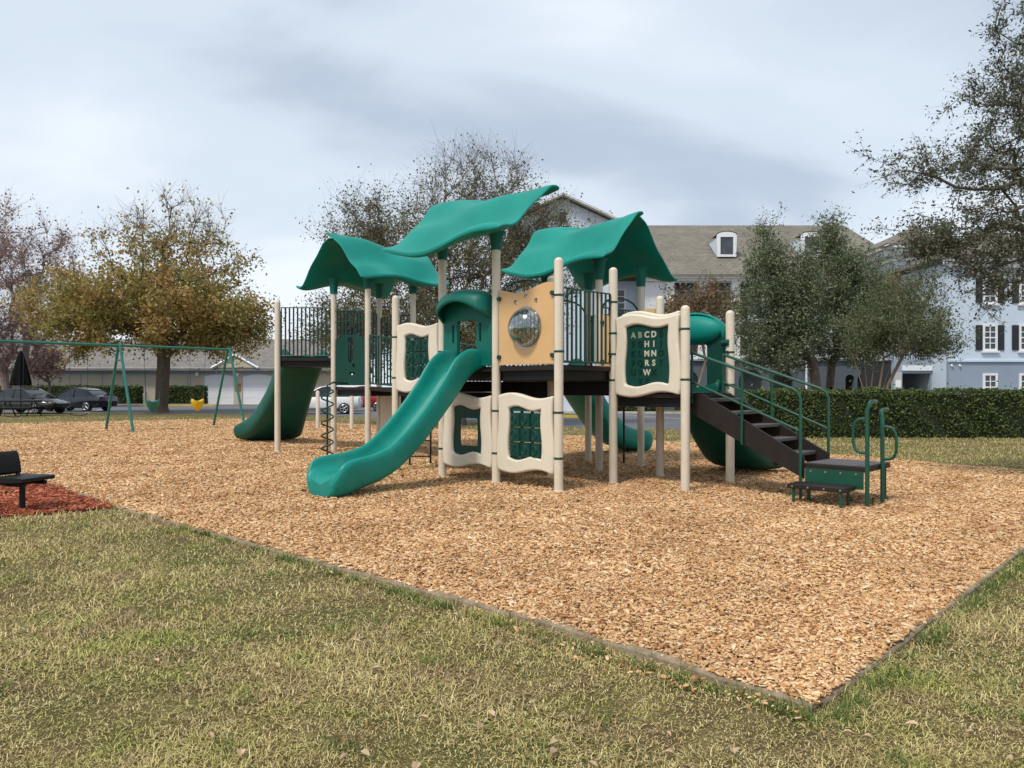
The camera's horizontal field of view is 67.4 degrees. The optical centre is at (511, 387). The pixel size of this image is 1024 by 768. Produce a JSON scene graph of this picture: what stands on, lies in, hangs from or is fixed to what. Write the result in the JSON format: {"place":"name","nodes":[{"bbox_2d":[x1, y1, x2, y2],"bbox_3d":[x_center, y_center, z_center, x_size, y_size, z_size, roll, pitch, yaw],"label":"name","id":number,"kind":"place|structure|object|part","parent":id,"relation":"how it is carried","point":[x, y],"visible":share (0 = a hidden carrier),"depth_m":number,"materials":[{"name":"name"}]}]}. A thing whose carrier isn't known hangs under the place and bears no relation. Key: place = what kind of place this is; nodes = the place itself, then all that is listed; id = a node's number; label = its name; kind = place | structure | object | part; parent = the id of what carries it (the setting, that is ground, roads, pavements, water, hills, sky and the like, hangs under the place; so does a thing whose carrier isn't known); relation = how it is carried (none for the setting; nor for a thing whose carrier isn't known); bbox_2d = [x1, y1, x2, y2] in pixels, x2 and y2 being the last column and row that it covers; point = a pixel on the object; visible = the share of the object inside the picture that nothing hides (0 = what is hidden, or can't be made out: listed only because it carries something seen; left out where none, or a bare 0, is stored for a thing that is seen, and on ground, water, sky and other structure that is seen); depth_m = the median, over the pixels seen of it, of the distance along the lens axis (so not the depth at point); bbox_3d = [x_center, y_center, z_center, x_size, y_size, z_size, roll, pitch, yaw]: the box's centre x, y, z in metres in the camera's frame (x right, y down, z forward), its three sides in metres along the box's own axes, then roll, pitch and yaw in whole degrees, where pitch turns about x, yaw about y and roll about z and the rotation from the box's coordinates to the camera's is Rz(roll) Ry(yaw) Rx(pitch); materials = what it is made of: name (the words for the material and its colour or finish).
{"place":"outdoors","nodes":[
{"label":"outdoors","id":0,"kind":"place"},
{"bbox_2d":[0,339,371,403],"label":"garage building","id":1,"kind":"structure","parent":0,"point":[254,376],"depth_m":70.00,"materials":[{"name":"beige"}]},
{"bbox_2d":[204,374,233,403],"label":"garage door","id":2,"kind":"structure","parent":1,"relation":"in","point":[213,381],"depth_m":70.07,"materials":[{"name":"white metal"}]},
{"bbox_2d":[243,374,271,403],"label":"garage door","id":3,"kind":"structure","parent":1,"relation":"in","point":[255,386],"depth_m":70.07,"materials":[{"name":"white metal"}]},
{"bbox_2d":[2,404,680,428],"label":"road","id":4,"kind":"structure","parent":0,"point":[671,421],"depth_m":46.83,"materials":[{"name":"grey asphalt"}]},
{"bbox_2d":[0,388,69,413],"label":"parked car","id":5,"kind":"object","parent":4,"relation":"on","point":[51,402],"visible":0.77,"depth_m":44.54,"materials":[{"name":"black paint"}]},
{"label":"windows","id":6,"kind":"part","parent":5,"relation":"part of","materials":[{"name":"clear glass"}]},
{"bbox_2d":[47,388,117,411],"bbox_3d":[-27.930,0.732,49.496,4.795,1.505,1.904,0,0,14],"label":"parked car","id":7,"kind":"object","parent":4,"relation":"on","point":[86,399],"visible":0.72,"depth_m":48.60,"materials":[{"name":"black paint"}]},
{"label":"windows","id":8,"kind":"part","parent":7,"relation":"part of","materials":[{"name":"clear glass"}]},
{"bbox_2d":[309,386,362,413],"bbox_3d":[-10.930,0.673,44.501,4.420,1.624,1.904,0,0,-4],"label":"parked car","id":9,"kind":"object","parent":4,"relation":"on","point":[343,405],"visible":0.42,"depth_m":43.72,"materials":[{"name":"white paint"}]},
{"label":"windows","id":10,"kind":"part","parent":9,"relation":"part of","materials":[{"name":"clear glass"}]},
{"bbox_2d":[337,386,376,410],"bbox_3d":[-10.094,0.673,50.002,4.420,1.624,1.904,0,0,-10],"label":"parked car","id":11,"kind":"object","parent":4,"relation":"on","point":[374,402],"visible":0.14,"depth_m":49.30,"materials":[{"name":"red paint"}]},
{"bbox_2d":[142,405,577,417],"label":"yellow kerb","id":12,"kind":"structure","parent":4,"relation":"on","point":[570,416],"depth_m":38.81,"materials":[{"name":"paint"}]},
{"bbox_2d":[805,345,808,388],"bbox_3d":[15.333,-0.500,40.000,0.300,4.000,0.285,0,0,0],"label":"lamp post","id":13,"kind":"object","parent":4,"relation":"on","point":[806,374],"visible":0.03,"depth_m":39.95,"materials":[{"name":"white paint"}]},
{"bbox_2d":[0,396,1023,767],"bbox_3d":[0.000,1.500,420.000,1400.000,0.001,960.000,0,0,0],"label":"lawn","id":14,"kind":"structure","parent":0,"point":[750,726],"depth_m":3.86,"materials":[{"name":"green plant"}]},
{"bbox_2d":[10,351,31,414],"bbox_3d":[-26.223,-0.250,41.000,0.931,3.500,0.931,0,0,37],"label":"patio umbrella","id":15,"kind":"object","parent":14,"relation":"on","point":[20,377],"visible":0.91,"depth_m":40.81,"materials":[{"name":"black fabric"}]},
{"bbox_2d":[0,400,47,416],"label":"picnic table","id":16,"kind":"object","parent":14,"relation":"on","point":[24,408],"visible":1,"depth_m":40.61,"materials":[{"name":"black metal"}]},
{"bbox_2d":[14,344,74,393],"bbox_3d":[-37.782,-1.479,62.082,4.212,6.245,4.128,0,0,-37],"label":"red shrub tree","id":17,"kind":"object","parent":14,"relation":"on","point":[45,370],"visible":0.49,"depth_m":61.79,"materials":[{"name":"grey plant"}]},
{"bbox_2d":[0,183,92,389],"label":"bare tree","id":18,"kind":"object","parent":14,"relation":"on","point":[12,326],"visible":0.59,"depth_m":57.62,"materials":[{"name":"brown plant"}]},
{"bbox_2d":[0,483,113,517],"bbox_3d":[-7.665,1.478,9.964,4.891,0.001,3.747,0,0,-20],"label":"red mulch bed","id":19,"kind":"object","parent":14,"relation":"on","point":[48,509],"visible":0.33,"depth_m":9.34,"materials":[{"name":"red wood"}]},
{"bbox_2d":[0,450,54,507],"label":"park seat","id":20,"kind":"object","parent":19,"relation":"on","point":[10,463],"visible":0.88,"depth_m":9.31,"materials":[{"name":"black metal"}]},
{"bbox_2d":[0,384,143,403],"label":"hedge","id":21,"kind":"object","parent":14,"relation":"on","point":[136,392],"visible":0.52,"depth_m":66.88,"materials":[{"name":"green plant"}]},
{"bbox_2d":[0,180,286,412],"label":"maple tree","id":22,"kind":"object","parent":14,"relation":"on","point":[101,312],"visible":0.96,"depth_m":45.03,"materials":[{"name":"brown plant"}]},
{"bbox_2d":[168,384,207,403],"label":"hedge","id":23,"kind":"object","parent":14,"relation":"on","point":[178,394],"visible":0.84,"depth_m":66.87,"materials":[{"name":"green plant"}]},
{"bbox_2d":[117,404,680,413],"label":"kerb","id":24,"kind":"structure","parent":14,"relation":"on","point":[635,412],"depth_m":45.00,"materials":[{"name":"concrete"}]},
{"bbox_2d":[8,474,816,712],"bbox_3d":[-6.335,1.482,11.034,21.530,0.076,0.238,0,0,44],"label":"timber edging","id":25,"kind":"object","parent":14,"relation":"on","point":[627,649],"visible":0.54,"depth_m":4.67,"materials":[{"name":"wood"}]},
{"bbox_2d":[282,126,612,425],"bbox_3d":[-2.575,-4.593,30.752,12.557,12.427,9.645,0,0,-27],"label":"elm tree","id":26,"kind":"object","parent":14,"relation":"on","point":[376,234],"visible":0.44,"depth_m":30.26,"materials":[{"name":"brown plant"}]},
{"bbox_2d":[0,418,1023,707],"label":"wood chips","id":27,"kind":"object","parent":14,"relation":"on","point":[782,564],"visible":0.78,"depth_m":7.77,"materials":[{"name":"beige wood"}]},
{"bbox_2d":[0,340,244,432],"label":"swing set","id":28,"kind":"object","parent":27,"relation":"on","point":[120,346],"visible":0.88,"depth_m":26.61,"materials":[{"name":"green paint"}]},
{"bbox_2d":[3,346,23,417],"bbox_3d":[-15.570,-0.265,23.986,0.160,2.370,0.573,0,0,44],"label":"belt swing","id":29,"kind":"object","parent":28,"relation":"hanging from","point":[3,379],"visible":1,"depth_m":24.08,"materials":[{"name":"black rubber"}]},
{"bbox_2d":[69,345,87,415],"bbox_3d":[-14.275,-0.265,25.307,0.160,2.370,0.573,0,0,44],"label":"belt swing","id":30,"kind":"object","parent":28,"relation":"hanging from","point":[70,391],"visible":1,"depth_m":25.13,"materials":[{"name":"black rubber"}]},
{"bbox_2d":[144,348,161,411],"bbox_3d":[-12.623,-0.305,26.993,0.433,2.290,0.442,0,0,0],"label":"bucket swing","id":31,"kind":"object","parent":28,"relation":"hanging from","point":[152,406],"visible":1,"depth_m":26.88,"materials":[{"name":"green paint"}]},
{"bbox_2d":[189,349,205,410],"bbox_3d":[-11.517,-0.305,28.121,0.433,2.290,0.442,0,0,0],"label":"bucket swing","id":32,"kind":"object","parent":28,"relation":"hanging from","point":[197,405],"visible":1,"depth_m":28.01,"materials":[{"name":"yellow plastic"}]},
{"bbox_2d":[316,391,353,428],"bbox_3d":[-6.370,0.795,27.600,1.360,1.410,0.140,0,0,0],"label":"turning bar","id":33,"kind":"object","parent":27,"relation":"on","point":[318,396],"visible":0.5,"depth_m":27.54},
{"bbox_2d":[233,185,897,508],"bbox_3d":[-0.589,-0.963,15.886,8.500,4.930,15.936,0,0,-25],"label":"play structure","id":34,"kind":"object","parent":27,"relation":"on","point":[639,357],"visible":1,"depth_m":11.94,"materials":[{"name":"green plastic"}]},
{"bbox_2d":[0,516,1023,767],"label":"leaf litter","id":35,"kind":"object","parent":14,"relation":"on","point":[554,740],"visible":0.99,"depth_m":3.27,"materials":[{"name":"brown plant"}]},
{"bbox_2d":[618,397,655,410],"bbox_3d":[6.203,0.733,49.721,6.192,1.735,1.760,0,0,0],"label":"hedge","id":36,"kind":"object","parent":14,"relation":"on","point":[629,408],"visible":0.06,"depth_m":49.08,"materials":[{"name":"green plant"}]},
{"bbox_2d":[475,607,803,718],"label":"spilled wood chips","id":37,"kind":"object","parent":14,"relation":"on","point":[663,675],"visible":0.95,"depth_m":3.98,"materials":[{"name":"beige wood"}]},
{"bbox_2d":[649,264,754,386],"bbox_3d":[10.595,-2.584,42.953,6.312,8.514,4.255,0,0,0],"label":"crepe myrtle","id":38,"kind":"object","parent":14,"relation":"on","point":[701,298],"visible":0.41,"depth_m":42.78,"materials":[{"name":"beige plant"}]},
{"bbox_2d":[717,201,841,389],"bbox_3d":[10.928,-2.890,31.014,5.341,9.021,3.983,0,0,0],"label":"oak tree","id":39,"kind":"object","parent":14,"relation":"on","point":[782,307],"visible":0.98,"depth_m":30.60,"materials":[{"name":"green plant"}]},
{"bbox_2d":[669,441,1021,469],"bbox_3d":[7.014,1.483,16.976,0.142,0.074,10.307,0,0,-34],"label":"timber edging","id":40,"kind":"object","parent":14,"relation":"on","point":[919,461],"visible":0.15,"depth_m":14.72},
{"bbox_2d":[796,200,928,388],"bbox_3d":[14.398,-3.197,32.467,6.500,9.634,4.117,0,0,0],"label":"oak tree","id":41,"kind":"object","parent":14,"relation":"on","point":[843,287],"visible":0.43,"depth_m":32.08,"materials":[{"name":"green plant"}]},
{"bbox_2d":[743,381,1023,437],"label":"hedge","id":42,"kind":"object","parent":14,"relation":"on","point":[970,412],"visible":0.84,"depth_m":22.98,"materials":[{"name":"green plant"}]},
{"bbox_2d":[821,254,988,389],"bbox_3d":[13.935,-1.647,27.516,4.952,6.587,4.316,0,0,-31],"label":"crepe myrtle","id":43,"kind":"object","parent":14,"relation":"on","point":[878,334],"visible":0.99,"depth_m":27.15,"materials":[{"name":"green plant"}]},
{"bbox_2d":[818,547,1023,708],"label":"timber edging","id":44,"kind":"object","parent":14,"relation":"on","point":[907,639],"visible":0.59,"depth_m":4.55,"materials":[{"name":"wood"}]},
{"bbox_2d":[843,0,1023,333],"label":"oak tree","id":45,"kind":"object","parent":14,"relation":"on","point":[942,238],"visible":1,"depth_m":11.94,"materials":[{"name":"green plant"}]},
{"bbox_2d":[0,0,1023,386],"label":"sky","id":46,"kind":"structure","parent":0,"point":[674,112],"materials":[{"name":"grey"}]},
{"bbox_2d":[51,485,1023,730],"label":"edge grass","id":47,"kind":"structure","parent":0,"point":[808,717],"depth_m":4.33,"materials":[{"name":"green plant"}]},
{"bbox_2d":[508,193,1023,410],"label":"apartment building","id":48,"kind":"structure","parent":0,"point":[689,253],"depth_m":48.00,"materials":[{"name":"blue paint"}]},
{"bbox_2d":[618,289,625,315],"bbox_3d":[7.312,-5.850,53.130,1.300,2.040,0.160,0,0,0],"label":"window","id":49,"kind":"structure","parent":48,"relation":"in","point":[621,292],"depth_m":53.18,"materials":[{"name":"white paint"}]},
{"bbox_2d":[675,290,686,308],"bbox_3d":[11.808,-5.900,54.450,1.240,2.100,0.060,0,0,0],"label":"window","id":50,"kind":"structure","parent":48,"relation":"in","point":[682,291],"depth_m":54.45,"materials":[{"name":"black paint"}]},
{"bbox_2d":[976,277,1003,305],"bbox_3d":[26.741,-5.400,42.930,1.580,1.590,0.160,0,0,0],"label":"window","id":51,"kind":"structure","parent":48,"relation":"in","point":[983,298],"depth_m":42.94,"materials":[{"name":"white paint"}]},
{"bbox_2d":[976,324,1003,352],"bbox_3d":[26.741,-2.770,42.930,1.580,1.590,0.160,0,0,0],"label":"window","id":52,"kind":"structure","parent":48,"relation":"in","point":[994,342],"depth_m":42.94,"materials":[{"name":"white paint"}]},
{"bbox_2d":[983,373,997,388],"bbox_3d":[26.741,0.000,42.910,0.980,1.640,0.160,0,0,0],"label":"window","id":53,"kind":"structure","parent":48,"relation":"in","point":[989,382],"depth_m":42.92,"materials":[{"name":"white paint"}]},
{"bbox_2d":[1012,278,1023,305],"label":"window","id":54,"kind":"structure","parent":48,"relation":"in","point":[1021,285],"depth_m":42.94,"materials":[{"name":"white paint"}]},
{"bbox_2d":[1012,324,1023,352],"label":"window","id":55,"kind":"structure","parent":48,"relation":"in","point":[1017,330],"depth_m":42.94,"materials":[{"name":"white paint"}]},
{"bbox_2d":[1019,373,1023,388],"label":"window","id":56,"kind":"structure","parent":48,"relation":"in","point":[1021,378],"depth_m":42.92,"materials":[{"name":"white paint"}]}
]}

